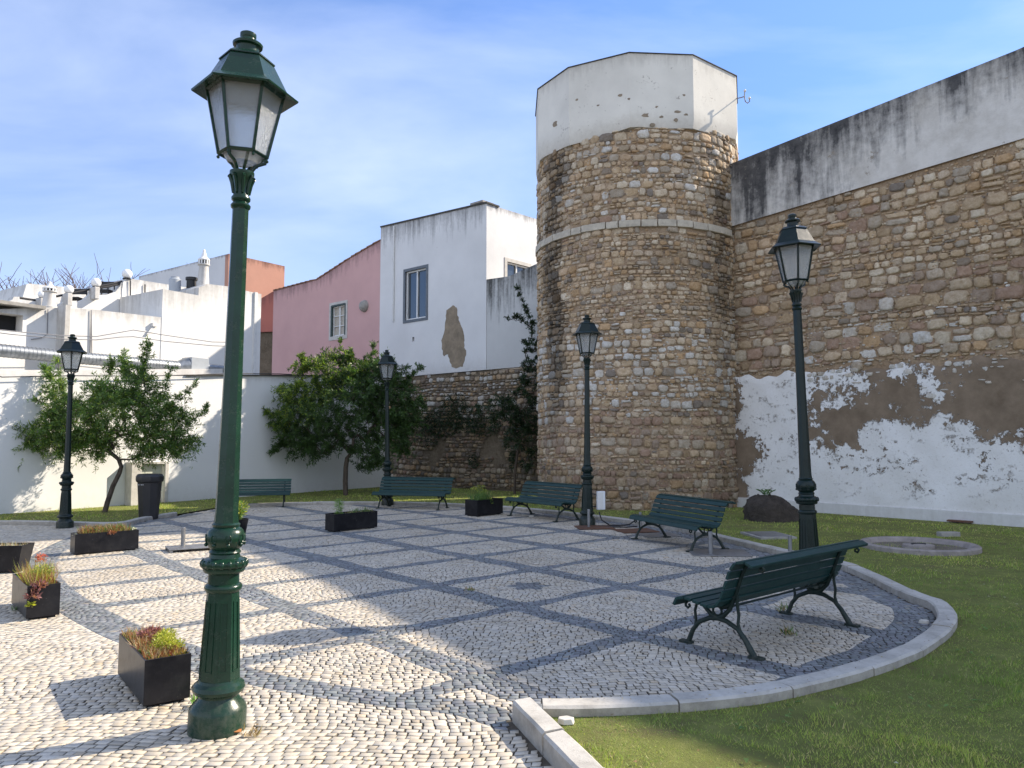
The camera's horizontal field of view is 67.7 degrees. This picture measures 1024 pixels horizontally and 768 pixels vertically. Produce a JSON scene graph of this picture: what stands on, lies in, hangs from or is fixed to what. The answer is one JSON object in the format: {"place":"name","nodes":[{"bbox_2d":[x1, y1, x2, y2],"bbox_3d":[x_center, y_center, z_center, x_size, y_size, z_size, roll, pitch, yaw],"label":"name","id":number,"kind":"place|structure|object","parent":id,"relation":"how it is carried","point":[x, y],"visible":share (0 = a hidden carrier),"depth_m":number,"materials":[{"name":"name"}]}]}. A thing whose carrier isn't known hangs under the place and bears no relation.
{"place":"outdoors","nodes":[
{"label":"outdoors","id":0,"kind":"place"},
{"bbox_2d":[177,508,214,515],"bbox_3d":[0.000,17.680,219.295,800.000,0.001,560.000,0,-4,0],"label":"ground","id":1,"kind":"structure","parent":0,"point":[195,511],"depth_m":17.73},
{"bbox_2d":[0,263,53,289],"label":"bare tree","id":2,"kind":"object","parent":1,"relation":"on","point":[14,280],"visible":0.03,"depth_m":45.20,"materials":[{"name":"brown plant"}]},
{"bbox_2d":[26,254,120,288],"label":"bare tree","id":3,"kind":"object","parent":1,"relation":"on","point":[72,282],"visible":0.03,"depth_m":51.10,"materials":[{"name":"brown plant"}]},
{"bbox_2d":[6,263,149,288],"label":"bare tree","id":4,"kind":"object","parent":1,"relation":"on","point":[41,282],"visible":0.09,"depth_m":52.68,"materials":[{"name":"brown plant"}]},
{"bbox_2d":[0,512,176,526],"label":"kerb","id":5,"kind":"structure","parent":1,"relation":"on","point":[76,523],"depth_m":14.39,"materials":[{"name":"stone"}]},
{"bbox_2d":[0,300,222,375],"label":"white house","id":6,"kind":"structure","parent":1,"relation":"on","point":[58,320],"depth_m":19.06,"materials":[{"name":"paint"}]},
{"bbox_2d":[42,282,57,307],"bbox_3d":[-11.644,-2.060,19.227,0.380,1.047,0.380,0,-4,0],"label":"ornate chimney","id":7,"kind":"object","parent":6,"relation":"on","point":[49,290],"visible":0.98,"depth_m":19.12,"materials":[{"name":"white paint"}]},
{"bbox_2d":[0,332,217,345],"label":"cable","id":8,"kind":"object","parent":6,"relation":"attached to","point":[106,338],"visible":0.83,"depth_m":19.13,"materials":[{"name":"grey metal"}]},
{"bbox_2d":[0,344,223,372],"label":"roof","id":9,"kind":"object","parent":6,"relation":"attached to","point":[29,353],"visible":0.61,"depth_m":18.86,"materials":[{"name":"grey metal"}]},
{"bbox_2d":[0,329,224,342],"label":"cable","id":10,"kind":"object","parent":6,"relation":"attached to","point":[104,335],"visible":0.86,"depth_m":19.07,"materials":[{"name":"grey metal"}]},
{"bbox_2d":[139,254,226,286],"bbox_3d":[-15.995,-1.730,37.038,8.046,8.047,0.400,-3,-5,37],"label":"pale annex","id":11,"kind":"object","parent":1,"relation":"on","point":[216,271],"visible":0.18,"depth_m":36.65,"materials":[{"name":"white paint"}]},
{"bbox_2d":[120,284,260,374],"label":"tall white house","id":12,"kind":"structure","parent":1,"relation":"on","point":[198,312],"depth_m":22.05,"materials":[{"name":"paint"}]},
{"bbox_2d":[0,279,185,312],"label":"terrace","id":13,"kind":"structure","parent":12,"relation":"on","point":[94,299],"depth_m":22.33,"materials":[{"name":"white paint"}]},
{"bbox_2d":[38,291,43,297],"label":"globe lamp","id":14,"kind":"object","parent":13,"relation":"attached to","point":[40,294],"visible":0.48,"depth_m":20.56,"materials":[{"name":"white glass"}]},
{"bbox_2d":[64,285,73,294],"bbox_3d":[-12.309,-2.617,21.217,0.252,0.267,0.252,0,-4,0],"label":"globe lamp","id":15,"kind":"object","parent":13,"relation":"attached to","point":[68,288],"visible":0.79,"depth_m":21.14,"materials":[{"name":"white glass"}]},
{"bbox_2d":[72,288,87,300],"bbox_3d":[-12.523,-2.439,21.868,0.474,0.700,0.472,0,-4,0],"label":"terrace chair","id":16,"kind":"object","parent":13,"relation":"on","point":[77,298],"visible":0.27,"depth_m":22.08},
{"bbox_2d":[91,278,100,286],"bbox_3d":[-11.895,-2.889,21.842,0.272,0.289,0.272,0,-4,0],"label":"globe lamp","id":17,"kind":"object","parent":13,"relation":"on","point":[95,282],"visible":0.85,"depth_m":21.75,"materials":[{"name":"white glass"}]},
{"bbox_2d":[100,281,112,292],"bbox_3d":[-12.040,-2.745,22.596,0.474,0.700,0.472,0,-4,0],"label":"terrace chair","id":18,"kind":"object","parent":13,"relation":"on","point":[105,290],"visible":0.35,"depth_m":22.72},
{"bbox_2d":[122,269,131,279],"bbox_3d":[-11.392,-3.246,22.603,0.291,0.308,0.291,0,-4,0],"label":"globe lamp","id":19,"kind":"object","parent":13,"relation":"attached to","point":[126,273],"visible":1,"depth_m":22.50,"materials":[{"name":"white glass"}]},
{"bbox_2d":[168,276,197,291],"bbox_3d":[-9.793,-2.931,22.748,0.793,0.500,0.332,1,-4,-12],"label":"roof vent","id":20,"kind":"object","parent":12,"relation":"on","point":[174,283],"visible":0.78,"depth_m":22.65,"materials":[{"name":"grey metal"}]},
{"bbox_2d":[197,249,209,285],"bbox_3d":[-9.174,-3.230,22.712,0.391,1.576,0.391,0,-4,0],"label":"ornate chimney","id":21,"kind":"object","parent":12,"relation":"on","point":[203,264],"visible":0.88,"depth_m":22.61,"materials":[{"name":"white paint"}]},
{"bbox_2d":[0,374,384,513],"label":"garden wall","id":22,"kind":"structure","parent":1,"relation":"on","point":[31,483],"depth_m":19.83,"materials":[{"name":"paint"}]},
{"bbox_2d":[0,373,319,377],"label":"cable","id":23,"kind":"object","parent":22,"relation":"attached to","point":[155,375],"visible":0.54,"depth_m":19.68,"materials":[{"name":"black rubber"}]},
{"bbox_2d":[224,254,284,297],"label":"coral building","id":24,"kind":"structure","parent":1,"relation":"on","point":[263,278],"depth_m":35.32,"materials":[{"name":"orange paint"}]},
{"bbox_2d":[259,239,380,374],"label":"pink house","id":25,"kind":"structure","parent":1,"relation":"on","point":[313,317],"depth_m":30.67,"materials":[{"name":"paint"}]},
{"bbox_2d":[329,300,347,340],"bbox_3d":[-6.791,-2.490,30.093,1.198,1.507,0.157,-4,-6,42],"label":"window","id":26,"kind":"structure","parent":25,"relation":"in","point":[338,312],"depth_m":30.15,"materials":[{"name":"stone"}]},
{"bbox_2d":[512,697,602,767],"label":"kerb","id":27,"kind":"structure","parent":1,"relation":"on","point":[551,740],"depth_m":3.91,"materials":[{"name":"stone"}]},
{"bbox_2d":[379,200,537,376],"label":"white house","id":28,"kind":"structure","parent":0,"point":[438,270],"depth_m":26.10,"materials":[{"name":"plaster"},{"name":"glass"},{"name":"paint"}]},
{"bbox_2d":[403,264,427,323],"bbox_3d":[-3.369,-3.168,27.045,1.316,1.958,0.157,-4,-6,42],"label":"window","id":29,"kind":"structure","parent":28,"relation":"in","point":[417,280],"depth_m":27.12,"materials":[{"name":"white paint"}]},
{"bbox_2d":[504,257,530,276],"bbox_3d":[0.160,-3.525,25.907,0.157,1.310,1.355,-4,-6,42],"label":"window","id":30,"kind":"structure","parent":28,"relation":"in","point":[510,268],"depth_m":25.82,"materials":[{"name":"stone"}]},
{"bbox_2d":[0,505,935,767],"bbox_3d":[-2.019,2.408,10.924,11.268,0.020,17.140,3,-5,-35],"label":"paving","id":31,"kind":"structure","parent":0,"point":[45,652],"depth_m":6.36,"materials":[{"name":"stone"}]},
{"bbox_2d":[0,542,34,572],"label":"planter","id":32,"kind":"object","parent":31,"relation":"on","point":[11,557],"visible":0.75,"depth_m":9.19,"materials":[{"name":"black plastic"}]},
{"bbox_2d":[0,540,29,545],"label":"succulent plant","id":33,"kind":"object","parent":32,"relation":"in","point":[8,544],"visible":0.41,"depth_m":9.33,"materials":[{"name":"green plant"}]},
{"bbox_2d":[11,573,60,619],"bbox_3d":[-4.484,1.978,7.183,0.260,0.300,0.860,4,-5,-40],"label":"planter","id":34,"kind":"object","parent":31,"relation":"on","point":[47,604],"visible":0.6,"depth_m":6.89,"materials":[{"name":"black plastic"}]},
{"bbox_2d":[14,553,72,606],"bbox_3d":[-4.465,1.803,7.177,0.953,0.420,0.443,-4,-6,42],"label":"succulent plant","id":35,"kind":"object","parent":34,"relation":"in","point":[40,575],"visible":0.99,"depth_m":6.97,"materials":[{"name":"green plant"}]},
{"bbox_2d":[56,334,86,528],"bbox_3d":[-8.162,0.857,14.064,0.488,3.574,0.564,2,-5,-29],"label":"street lamp","id":36,"kind":"object","parent":31,"relation":"on","point":[71,351],"visible":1,"depth_m":14.01,"materials":[{"name":"green metal"}]},
{"bbox_2d":[70,528,138,554],"bbox_3d":[-5.846,2.260,10.973,0.830,0.290,0.260,4,-6,-42],"label":"planter","id":37,"kind":"object","parent":31,"relation":"on","point":[80,544],"visible":0.93,"depth_m":10.84,"materials":[{"name":"black plastic"}]},
{"bbox_2d":[72,523,135,535],"bbox_3d":[-5.855,2.075,10.996,0.864,0.173,0.440,4,-6,-42],"label":"succulent plant","id":38,"kind":"object","parent":37,"relation":"in","point":[109,528],"visible":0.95,"depth_m":10.92,"materials":[{"name":"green plant"}]},
{"bbox_2d":[118,633,190,706],"bbox_3d":[-2.327,1.823,4.948,0.265,0.285,0.800,3,-5,-37],"label":"planter","id":39,"kind":"object","parent":31,"relation":"on","point":[156,681],"visible":0.64,"depth_m":4.66,"materials":[{"name":"black plastic"}]},
{"bbox_2d":[120,622,191,659],"bbox_3d":[-2.321,1.649,4.957,0.351,0.132,0.867,3,-5,-37],"label":"succulent plant","id":40,"kind":"object","parent":39,"relation":"on","point":[158,642],"visible":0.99,"depth_m":4.84,"materials":[{"name":"green plant"}]},
{"bbox_2d":[165,527,207,552],"bbox_3d":[-4.680,2.261,11.165,0.660,0.316,0.463,3,-5,-31],"label":"post base","id":41,"kind":"object","parent":31,"relation":"on","point":[182,546],"visible":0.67,"depth_m":11.14,"materials":[{"name":"metal"}]},
{"bbox_2d":[189,694,197,702],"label":"weed","id":42,"kind":"object","parent":31,"relation":"on","point":[193,698],"visible":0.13,"depth_m":4.61,"materials":[{"name":"green plant"}]},
{"bbox_2d":[187,30,297,740],"bbox_3d":[-1.594,-0.068,4.365,0.520,4.012,0.600,0,-4,16],"label":"street lamp","id":43,"kind":"object","parent":31,"relation":"on","point":[240,89],"visible":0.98,"depth_m":4.30,"materials":[{"name":"green metal"}]},
{"bbox_2d":[239,518,248,532],"bbox_3d":[-4.380,2.333,12.283,0.280,0.335,0.280,0,-4,0],"label":"tall pot","id":44,"kind":"object","parent":31,"relation":"on","point":[243,522],"visible":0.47,"depth_m":12.22,"materials":[{"name":"black plastic"}]},
{"bbox_2d":[238,500,248,518],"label":"flowering plant","id":45,"kind":"object","parent":44,"relation":"on","point":[242,505],"visible":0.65,"depth_m":12.28,"materials":[{"name":"green plant"}]},
{"bbox_2d":[241,724,262,737],"bbox_3d":[-1.412,1.880,4.152,0.111,0.055,0.125,1,-4,-17],"label":"weed","id":46,"kind":"object","parent":31,"relation":"on","point":[255,733],"visible":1,"depth_m":4.14,"materials":[{"name":"beige plant"}]},
{"bbox_2d":[325,510,377,531],"bbox_3d":[-2.869,2.448,13.677,0.270,0.310,0.940,-4,-6,42],"label":"planter","id":47,"kind":"object","parent":31,"relation":"on","point":[336,522],"visible":0.93,"depth_m":13.51,"materials":[{"name":"black plastic"}]},
{"bbox_2d":[333,498,373,513],"bbox_3d":[-2.825,2.188,13.731,0.336,0.376,0.914,-4,-6,42],"label":"weedy plant","id":48,"kind":"object","parent":47,"relation":"in","point":[341,505],"visible":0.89,"depth_m":13.51,"materials":[{"name":"green plant"}]},
{"bbox_2d":[376,350,397,505],"bbox_3d":[-3.090,1.072,18.903,0.504,3.853,0.582,0,-4,-17],"label":"street lamp","id":49,"kind":"object","parent":31,"relation":"on","point":[387,364],"visible":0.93,"depth_m":18.86,"materials":[{"name":"green metal"}]},
{"bbox_2d":[372,477,454,509],"bbox_3d":[-2.320,2.565,17.945,1.830,0.725,0.753,-1,-4,16],"label":"park bench","id":50,"kind":"object","parent":31,"relation":"on","point":[415,486],"visible":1,"depth_m":18.01,"materials":[{"name":"wood"}]},
{"bbox_2d":[465,497,502,516],"bbox_3d":[-0.595,2.626,16.325,0.360,0.340,0.800,-4,-6,41],"label":"planter","id":51,"kind":"object","parent":31,"relation":"on","point":[476,508],"visible":0.94,"depth_m":16.11,"materials":[{"name":"black plastic"}]},
{"bbox_2d":[467,485,492,503],"bbox_3d":[-0.691,2.355,16.252,0.632,0.428,0.537,3,-5,-31],"label":"flowering plant","id":52,"kind":"object","parent":51,"relation":"in","point":[483,496],"visible":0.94,"depth_m":16.19,"materials":[{"name":"green plant"}]},
{"bbox_2d":[39,495,994,759],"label":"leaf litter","id":53,"kind":"object","parent":31,"relation":"on","point":[653,649],"visible":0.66,"depth_m":5.38,"materials":[{"name":"brown plant"}]},
{"bbox_2d":[505,481,582,521],"bbox_3d":[0.658,2.402,15.718,0.753,0.725,1.830,3,-5,-37],"label":"park bench","id":54,"kind":"object","parent":31,"relation":"on","point":[543,499],"visible":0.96,"depth_m":15.66,"materials":[{"name":"wood"}]},
{"bbox_2d":[572,315,601,524],"bbox_3d":[1.421,0.673,14.452,0.520,4.002,0.600,1,-4,-11],"label":"street lamp","id":55,"kind":"object","parent":31,"relation":"on","point":[587,333],"visible":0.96,"depth_m":14.40,"materials":[{"name":"green metal"}]},
{"bbox_2d":[591,491,604,509],"bbox_3d":[1.599,2.176,14.277,0.284,0.340,0.116,0,-4,0],"label":"meter box","id":56,"kind":"object","parent":55,"relation":"attached to","point":[600,500],"visible":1,"depth_m":14.24,"materials":[{"name":"white plastic"}]},
{"bbox_2d":[597,492,602,508],"bbox_3d":[1.645,2.173,14.237,0.115,0.300,0.008,1,-4,-14],"label":"door","id":57,"kind":"structure","parent":56,"relation":"in","point":[599,495],"depth_m":14.23,"materials":[{"name":"white plastic"}]},
{"bbox_2d":[574,509,615,529],"bbox_3d":[1.500,2.449,13.909,0.660,0.330,0.560,0,-4,-6],"label":"post base","id":58,"kind":"object","parent":31,"relation":"on","point":[588,526],"visible":0.97,"depth_m":13.89,"materials":[{"name":"metal"}]},
{"bbox_2d":[598,512,636,527],"bbox_3d":[2.043,2.500,14.098,0.866,0.264,0.424,1,-4,-12],"label":"cable","id":59,"kind":"object","parent":31,"relation":"on","point":[618,526],"visible":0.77,"depth_m":14.10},
{"bbox_2d":[612,512,659,532],"bbox_3d":[2.170,2.422,13.409,0.660,0.310,0.560,1,-4,-14],"label":"post base","id":60,"kind":"object","parent":31,"relation":"on","point":[635,530],"visible":0.8,"depth_m":13.36,"materials":[{"name":"metal"}]},
{"bbox_2d":[635,525,681,537],"bbox_3d":[2.450,2.393,12.810,0.620,0.280,0.500,1,-4,-17],"label":"post base","id":61,"kind":"object","parent":31,"relation":"on","point":[657,534],"visible":0.68,"depth_m":12.79,"materials":[{"name":"metal"}]},
{"bbox_2d":[629,493,735,551],"bbox_3d":[2.563,2.114,11.771,0.753,0.725,1.830,2,-5,-22],"label":"park bench","id":62,"kind":"object","parent":31,"relation":"on","point":[659,517],"visible":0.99,"depth_m":11.64,"materials":[{"name":"metal"}]},
{"bbox_2d":[687,531,752,556],"bbox_3d":[2.920,2.231,10.786,0.800,0.310,0.620,0,-4,6],"label":"post base","id":63,"kind":"object","parent":31,"relation":"on","point":[710,551],"visible":1,"depth_m":10.68,"materials":[{"name":"metal"}]},
{"bbox_2d":[755,672,763,676],"bbox_3d":[1.683,1.974,5.193,0.064,0.019,0.042,0,-4,0],"label":"loose cobble","id":64,"kind":"object","parent":31,"relation":"on","point":[759,674],"visible":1,"depth_m":5.18,"materials":[{"name":"stone"}]},
{"bbox_2d":[672,539,867,661],"bbox_3d":[2.166,1.709,6.321,1.848,0.739,0.760,4,-6,-41],"label":"park bench","id":65,"kind":"object","parent":31,"relation":"on","point":[729,594],"visible":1,"depth_m":6.03,"materials":[{"name":"paint"}]},
{"bbox_2d":[774,601,795,610],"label":"weed","id":66,"kind":"object","parent":31,"relation":"on","point":[782,608],"visible":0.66,"depth_m":7.12,"materials":[{"name":"green plant"}]},
{"bbox_2d":[780,625,796,635],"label":"weed","id":67,"kind":"object","parent":31,"relation":"on","point":[788,631],"visible":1,"depth_m":6.27,"materials":[{"name":"green plant"}]},
{"bbox_2d":[788,535,791,550],"bbox_3d":[3.800,2.222,10.466,0.300,0.280,0.300,1,-4,-11],"label":"post base","id":68,"kind":"object","parent":31,"relation":"on","point":[789,542],"visible":0.4,"depth_m":10.48,"materials":[{"name":"metal"}]},
{"bbox_2d":[768,214,823,588],"bbox_3d":[3.225,0.155,8.508,0.520,4.173,0.600,-2,-4,8],"label":"street lamp","id":69,"kind":"object","parent":31,"relation":"on","point":[794,247],"visible":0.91,"depth_m":8.48,"materials":[{"name":"green metal"}]},
{"bbox_2d":[918,619,928,623],"bbox_3d":[3.605,2.079,6.685,0.090,0.028,0.069,0,-4,0],"label":"loose cobble","id":70,"kind":"object","parent":31,"relation":"on","point":[923,621],"visible":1,"depth_m":6.66,"materials":[{"name":"stone"}]},
{"bbox_2d":[0,486,1023,767],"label":"lawn","id":71,"kind":"structure","parent":0,"point":[714,752],"depth_m":4.68,"materials":[{"name":"plant"}]},
{"bbox_2d":[10,336,209,511],"bbox_3d":[-9.048,0.894,17.031,4.559,4.021,2.648,-2,-5,25],"label":"leafy tree","id":72,"kind":"object","parent":71,"relation":"on","point":[98,434],"visible":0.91,"depth_m":16.74,"materials":[{"name":"green plant"}]},
{"bbox_2d":[135,473,163,518],"bbox_3d":[-7.360,2.280,15.495,0.529,0.910,0.536,0,-4,0],"label":"litter bin","id":73,"kind":"object","parent":71,"relation":"on","point":[149,485],"visible":0.94,"depth_m":15.32,"materials":[{"name":"grey plastic"}]},
{"bbox_2d":[239,479,291,506],"bbox_3d":[-6.187,2.631,18.388,1.654,0.655,0.680,1,-4,-13],"label":"park bench","id":74,"kind":"object","parent":71,"relation":"on","point":[261,484],"visible":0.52,"depth_m":18.54,"materials":[{"name":"wood"}]},
{"bbox_2d":[261,336,429,495],"bbox_3d":[-4.791,0.918,21.882,4.925,4.663,3.280,0,-4,0],"label":"leafy tree","id":75,"kind":"object","parent":71,"relation":"on","point":[358,380],"visible":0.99,"depth_m":21.71,"materials":[{"name":"green plant"}]},
{"bbox_2d":[389,367,538,492],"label":"curtain wall","id":76,"kind":"structure","parent":71,"relation":"on","point":[449,456],"depth_m":24.86,"materials":[{"name":"stone"}]},
{"bbox_2d":[414,392,502,448],"bbox_3d":[-1.869,1.186,25.192,4.152,1.962,0.371,-4,-6,42],"label":"climbing plant","id":77,"kind":"object","parent":76,"relation":"attached to","point":[458,424],"visible":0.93,"depth_m":25.29,"materials":[{"name":"green plant"}]},
{"bbox_2d":[468,451,478,467],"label":"climbing plant","id":78,"kind":"object","parent":76,"relation":"attached to","point":[469,461],"visible":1,"depth_m":24.52,"materials":[{"name":"green plant"}]},
{"bbox_2d":[508,447,514,469],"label":"climbing plant","id":79,"kind":"object","parent":76,"relation":"attached to","point":[510,459],"visible":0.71,"depth_m":23.44,"materials":[{"name":"green plant"}]},
{"bbox_2d":[487,264,537,369],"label":"stained parapet","id":80,"kind":"structure","parent":76,"relation":"on","point":[505,336],"depth_m":23.95,"materials":[{"name":"white paint"}]},
{"bbox_2d":[470,283,538,493],"bbox_3d":[-0.058,0.133,22.711,2.113,6.343,1.534,-2,-5,23],"label":"wall shrub","id":81,"kind":"object","parent":71,"relation":"on","point":[508,402],"visible":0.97,"depth_m":22.57,"materials":[{"name":"green plant"}]},
{"bbox_2d":[557,716,573,724],"bbox_3d":[0.303,1.887,4.286,0.097,0.030,0.078,0,-4,0],"label":"loose cobble","id":82,"kind":"object","parent":71,"relation":"on","point":[565,720],"visible":0.94,"depth_m":4.26,"materials":[{"name":"stone"}]},
{"bbox_2d":[247,501,957,716],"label":"kerb","id":83,"kind":"structure","parent":71,"relation":"on","point":[942,631],"depth_m":5.01,"materials":[{"name":"stone"}]},
{"bbox_2d":[535,52,738,510],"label":"stone tower","id":84,"kind":"structure","parent":71,"relation":"on","point":[637,153],"depth_m":17.78,"materials":[{"name":"brown stone"}]},
{"bbox_2d":[737,89,750,103],"bbox_3d":[5.654,-7.017,18.746,0.401,0.362,0.144,-4,-6,42],"label":"iron hook","id":85,"kind":"object","parent":84,"relation":"attached to","point":[744,90],"visible":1,"depth_m":18.65,"materials":[{"name":"grey metal"}]},
{"bbox_2d":[740,531,796,539],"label":"cover slab","id":86,"kind":"structure","parent":71,"relation":"on","point":[764,535],"depth_m":12.48,"materials":[{"name":"concrete"}]},
{"bbox_2d":[742,494,798,522],"bbox_3d":[5.192,2.456,15.099,1.180,0.566,0.838,0,-4,0],"label":"boulder","id":87,"kind":"object","parent":71,"relation":"on","point":[769,508],"visible":0.95,"depth_m":14.84,"materials":[{"name":"grey stone"}]},
{"bbox_2d":[756,489,775,494],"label":"fern","id":88,"kind":"object","parent":87,"relation":"on","point":[765,491],"visible":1,"depth_m":15.04,"materials":[{"name":"green plant"}]},
{"bbox_2d":[729,47,1023,526],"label":"rampart wall","id":89,"kind":"structure","parent":71,"relation":"on","point":[907,209],"depth_m":15.72,"materials":[{"name":"stone"}]},
{"bbox_2d":[861,536,981,555],"bbox_3d":[5.980,2.406,11.235,1.600,0.138,1.600,0,-4,0],"label":"stone ring","id":90,"kind":"object","parent":71,"relation":"on","point":[907,543],"visible":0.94,"depth_m":11.16,"materials":[{"name":"grey stone"}]},
{"bbox_2d":[936,531,960,536],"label":"concrete block","id":91,"kind":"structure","parent":71,"relation":"on","point":[948,534],"depth_m":12.54,"materials":[{"name":"grey concrete"}]},
{"bbox_2d":[947,519,972,522],"bbox_3d":[8.556,2.619,14.588,0.420,0.030,0.160,-4,-6,43],"label":"drain grate","id":92,"kind":"object","parent":71,"relation":"on","point":[962,521],"visible":1,"depth_m":14.56,"materials":[{"name":"metal"}]},
{"bbox_2d":[0,0,1023,290],"label":"sky","id":93,"kind":"structure","parent":0,"point":[405,109],"materials":[{"name":"blue"}]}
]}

